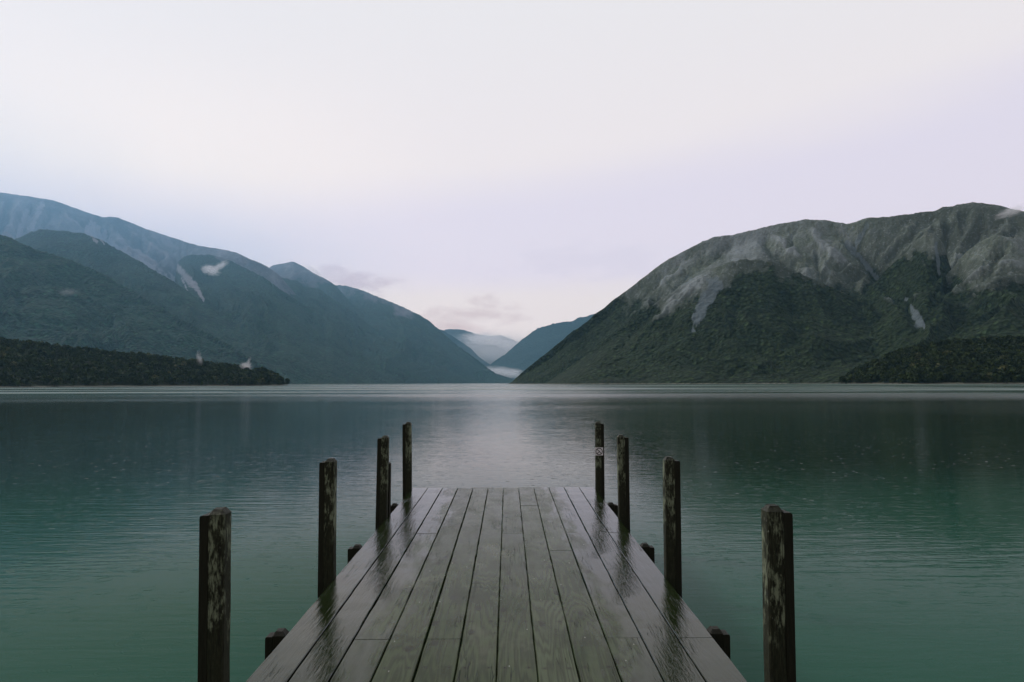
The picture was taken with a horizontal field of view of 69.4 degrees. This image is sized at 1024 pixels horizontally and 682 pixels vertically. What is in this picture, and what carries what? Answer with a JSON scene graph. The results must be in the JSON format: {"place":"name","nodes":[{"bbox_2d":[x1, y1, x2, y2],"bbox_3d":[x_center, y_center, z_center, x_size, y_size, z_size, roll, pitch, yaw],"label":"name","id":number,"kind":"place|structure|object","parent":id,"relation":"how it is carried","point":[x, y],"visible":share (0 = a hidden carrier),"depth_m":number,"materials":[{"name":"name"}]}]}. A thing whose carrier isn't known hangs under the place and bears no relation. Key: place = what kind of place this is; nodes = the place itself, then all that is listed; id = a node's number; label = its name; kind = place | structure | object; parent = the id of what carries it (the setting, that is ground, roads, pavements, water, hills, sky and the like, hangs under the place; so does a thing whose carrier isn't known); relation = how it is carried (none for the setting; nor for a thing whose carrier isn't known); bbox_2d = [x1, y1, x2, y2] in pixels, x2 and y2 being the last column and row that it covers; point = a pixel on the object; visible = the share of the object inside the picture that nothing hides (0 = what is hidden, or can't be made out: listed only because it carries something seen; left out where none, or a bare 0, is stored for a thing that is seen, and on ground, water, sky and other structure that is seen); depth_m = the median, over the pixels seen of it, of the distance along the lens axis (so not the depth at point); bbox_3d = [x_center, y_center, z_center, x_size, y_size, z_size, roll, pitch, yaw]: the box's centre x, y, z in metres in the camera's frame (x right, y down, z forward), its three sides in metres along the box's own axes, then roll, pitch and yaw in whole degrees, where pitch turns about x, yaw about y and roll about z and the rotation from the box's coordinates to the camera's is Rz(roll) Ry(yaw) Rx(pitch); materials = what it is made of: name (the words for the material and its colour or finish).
{"place":"outdoors","nodes":[
{"label":"outdoors","id":0,"kind":"place"},
{"bbox_2d":[0,347,287,386],"bbox_3d":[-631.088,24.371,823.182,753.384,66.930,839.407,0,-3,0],"label":"headland","id":1,"kind":"structure","parent":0,"point":[37,383],"depth_m":734.72,"materials":[{"name":"green plant"}]},
{"bbox_2d":[0,336,289,386],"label":"forest","id":2,"kind":"object","parent":1,"relation":"on","point":[18,359],"visible":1,"depth_m":789.65,"materials":[{"name":"green plant"}]},
{"bbox_2d":[0,192,295,329],"bbox_3d":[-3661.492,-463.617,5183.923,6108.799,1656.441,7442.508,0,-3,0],"label":"mountain","id":3,"kind":"structure","parent":0,"point":[159,253],"depth_m":5857.42,"materials":[{"name":"stone"}]},
{"bbox_2d":[0,235,293,383],"bbox_3d":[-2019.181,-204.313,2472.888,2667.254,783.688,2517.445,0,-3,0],"label":"mountain spur","id":4,"kind":"structure","parent":3,"relation":"attached to","point":[61,301],"depth_m":2686.17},
{"bbox_2d":[14,229,324,383],"bbox_3d":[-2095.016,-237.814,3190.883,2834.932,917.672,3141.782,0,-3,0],"label":"mountain spur","id":5,"kind":"structure","parent":3,"relation":"attached to","point":[143,280],"depth_m":3922.87,"materials":[{"name":"stone"}]},
{"bbox_2d":[175,254,359,383],"bbox_3d":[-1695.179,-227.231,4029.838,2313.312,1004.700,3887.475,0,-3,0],"label":"mountain spur","id":6,"kind":"structure","parent":3,"relation":"attached to","point":[253,306],"depth_m":4218.06,"materials":[{"name":"green plant"}]},
{"bbox_2d":[270,262,376,365],"bbox_3d":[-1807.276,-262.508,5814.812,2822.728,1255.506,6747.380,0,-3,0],"label":"mountain peak","id":7,"kind":"structure","parent":0,"point":[335,348],"depth_m":4844.53,"materials":[{"name":"stone"}]},
{"bbox_2d":[273,278,403,383],"bbox_3d":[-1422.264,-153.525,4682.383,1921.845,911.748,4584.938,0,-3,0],"label":"mountain spur","id":8,"kind":"structure","parent":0,"point":[320,298],"depth_m":5178.52,"materials":[{"name":"stone"}]},
{"bbox_2d":[336,285,495,383],"bbox_3d":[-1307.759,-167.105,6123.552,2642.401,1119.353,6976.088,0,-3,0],"label":"mountain slope","id":9,"kind":"structure","parent":0,"point":[410,347],"depth_m":5830.57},
{"bbox_2d":[439,329,489,366],"bbox_3d":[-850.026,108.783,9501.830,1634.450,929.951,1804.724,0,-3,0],"label":"mountain slope","id":10,"kind":"structure","parent":0,"point":[467,349],"depth_m":9551.44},
{"bbox_2d":[443,329,518,351],"bbox_3d":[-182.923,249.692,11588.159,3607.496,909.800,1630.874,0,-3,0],"label":"mountain","id":11,"kind":"structure","parent":0,"point":[471,340],"depth_m":11751.86,"materials":[{"name":"grey stone"}]},
{"bbox_2d":[472,345,506,364],"bbox_3d":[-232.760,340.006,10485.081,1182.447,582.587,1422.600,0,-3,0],"label":"mountain","id":12,"kind":"structure","parent":0,"point":[490,354],"depth_m":10504.90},
{"bbox_2d":[474,370,513,382],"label":"headland","id":13,"kind":"structure","parent":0,"point":[487,376],"depth_m":5999.37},
{"bbox_2d":[0,383,1023,681],"bbox_3d":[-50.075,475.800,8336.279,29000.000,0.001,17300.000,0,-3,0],"label":"lake water","id":14,"kind":"structure","parent":0,"point":[902,505],"depth_m":14.65,"materials":[{"name":"teal liquid"}]},
{"bbox_2d":[198,507,230,681],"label":"mooring post","id":15,"kind":"object","parent":14,"relation":"in","point":[214,606],"visible":1,"depth_m":3.42,"materials":[{"name":"brown wood"}]},
{"bbox_2d":[318,458,336,597],"bbox_3d":[-1.400,2.439,5.571,0.119,3.098,0.093,0,-3,0],"label":"mooring post","id":16,"kind":"object","parent":14,"relation":"in","point":[327,522],"visible":0.66,"depth_m":5.58,"materials":[{"name":"brown wood"}]},
{"bbox_2d":[375,435,388,530],"bbox_3d":[-1.424,2.570,8.004,0.118,3.080,0.093,1,-3,0],"label":"mooring post","id":17,"kind":"object","parent":14,"relation":"in","point":[382,479],"visible":0.43,"depth_m":8.02,"materials":[{"name":"brown wood"}]},
{"bbox_2d":[388,462,390,516],"bbox_3d":[-1.404,2.738,8.195,0.085,2.765,0.090,0,-3,0],"label":"mooring post","id":18,"kind":"object","parent":14,"relation":"in","point":[389,494],"visible":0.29,"depth_m":8.22,"materials":[{"name":"brown wood"}]},
{"bbox_2d":[402,422,411,498],"bbox_3d":[-1.420,2.662,10.062,0.119,3.107,0.092,-1,-3,0],"label":"mooring post","id":19,"kind":"object","parent":14,"relation":"in","point":[407,452],"visible":0.38,"depth_m":10.08,"materials":[{"name":"brown wood"}]},
{"bbox_2d":[246,487,746,681],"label":"jetty","id":20,"kind":"object","parent":14,"relation":"in","point":[407,595],"visible":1,"depth_m":4.86,"materials":[{"name":"grey wood"}]},
{"bbox_2d":[595,421,604,500],"bbox_3d":[1.196,2.650,10.018,0.119,3.108,0.093,0,-3,0],"label":"mooring post","id":21,"kind":"object","parent":14,"relation":"in","point":[599,464],"visible":0.34,"depth_m":10.03,"materials":[{"name":"brown wood"}]},
{"bbox_2d":[595,447,602,454],"bbox_3d":[1.181,1.497,10.028,0.108,0.108,0.006,0,-3,0],"label":"sign","id":22,"kind":"object","parent":21,"relation":"attached to","point":[598,450],"visible":1,"depth_m":10.03,"materials":[{"name":"white ceramic"}]},
{"bbox_2d":[617,434,629,531],"bbox_3d":[1.212,2.554,7.942,0.119,3.088,0.093,0,-3,0],"label":"mooring post","id":23,"kind":"object","parent":14,"relation":"in","point":[623,478],"visible":0.41,"depth_m":7.96,"materials":[{"name":"brown wood"}]},
{"bbox_2d":[663,456,681,597],"bbox_3d":[1.220,2.432,5.579,0.118,3.097,0.093,0,-4,0],"label":"mooring post","id":24,"kind":"object","parent":14,"relation":"in","point":[672,523],"visible":0.63,"depth_m":5.60,"materials":[{"name":"brown wood"}]},
{"bbox_2d":[761,504,795,681],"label":"mooring post","id":25,"kind":"object","parent":14,"relation":"in","point":[779,650],"visible":1,"depth_m":3.39,"materials":[{"name":"brown wood"}]},
{"bbox_2d":[0,0,1023,341],"label":"sky","id":26,"kind":"structure","parent":0,"point":[512,169],"materials":[{"name":"white"}]},
{"bbox_2d":[487,314,593,378],"bbox_3d":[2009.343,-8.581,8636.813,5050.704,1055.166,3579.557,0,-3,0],"label":"mountain","id":27,"kind":"structure","parent":0,"point":[521,356],"depth_m":8551.64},
{"bbox_2d":[509,202,1023,383],"bbox_3d":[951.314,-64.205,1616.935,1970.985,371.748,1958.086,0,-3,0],"label":"mountain","id":28,"kind":"structure","parent":0,"point":[856,260],"depth_m":1460.65,"materials":[{"name":"grey stone"}]},
{"bbox_2d":[546,259,878,383],"bbox_3d":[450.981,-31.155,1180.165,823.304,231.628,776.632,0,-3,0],"label":"mountain shoulder","id":29,"kind":"object","parent":28,"relation":"attached to","point":[747,321],"visible":0.66,"depth_m":1136.39},
{"bbox_2d":[864,232,956,356],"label":"mountain spur","id":30,"kind":"structure","parent":28,"relation":"attached to","point":[921,264],"depth_m":1180.40,"materials":[{"name":"green plant"}]},
{"bbox_2d":[946,235,1023,340],"bbox_3d":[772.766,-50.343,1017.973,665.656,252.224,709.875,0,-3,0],"label":"mountain spur","id":31,"kind":"structure","parent":28,"relation":"attached to","point":[989,271],"depth_m":1100.30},
{"bbox_2d":[847,346,1023,383],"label":"headland","id":32,"kind":"structure","parent":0,"point":[958,381],"depth_m":614.37,"materials":[{"name":"green plant"}]},
{"bbox_2d":[839,335,1023,383],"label":"forest","id":33,"kind":"object","parent":32,"relation":"on","point":[987,357],"visible":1,"depth_m":664.23,"materials":[{"name":"green plant"}]}
]}

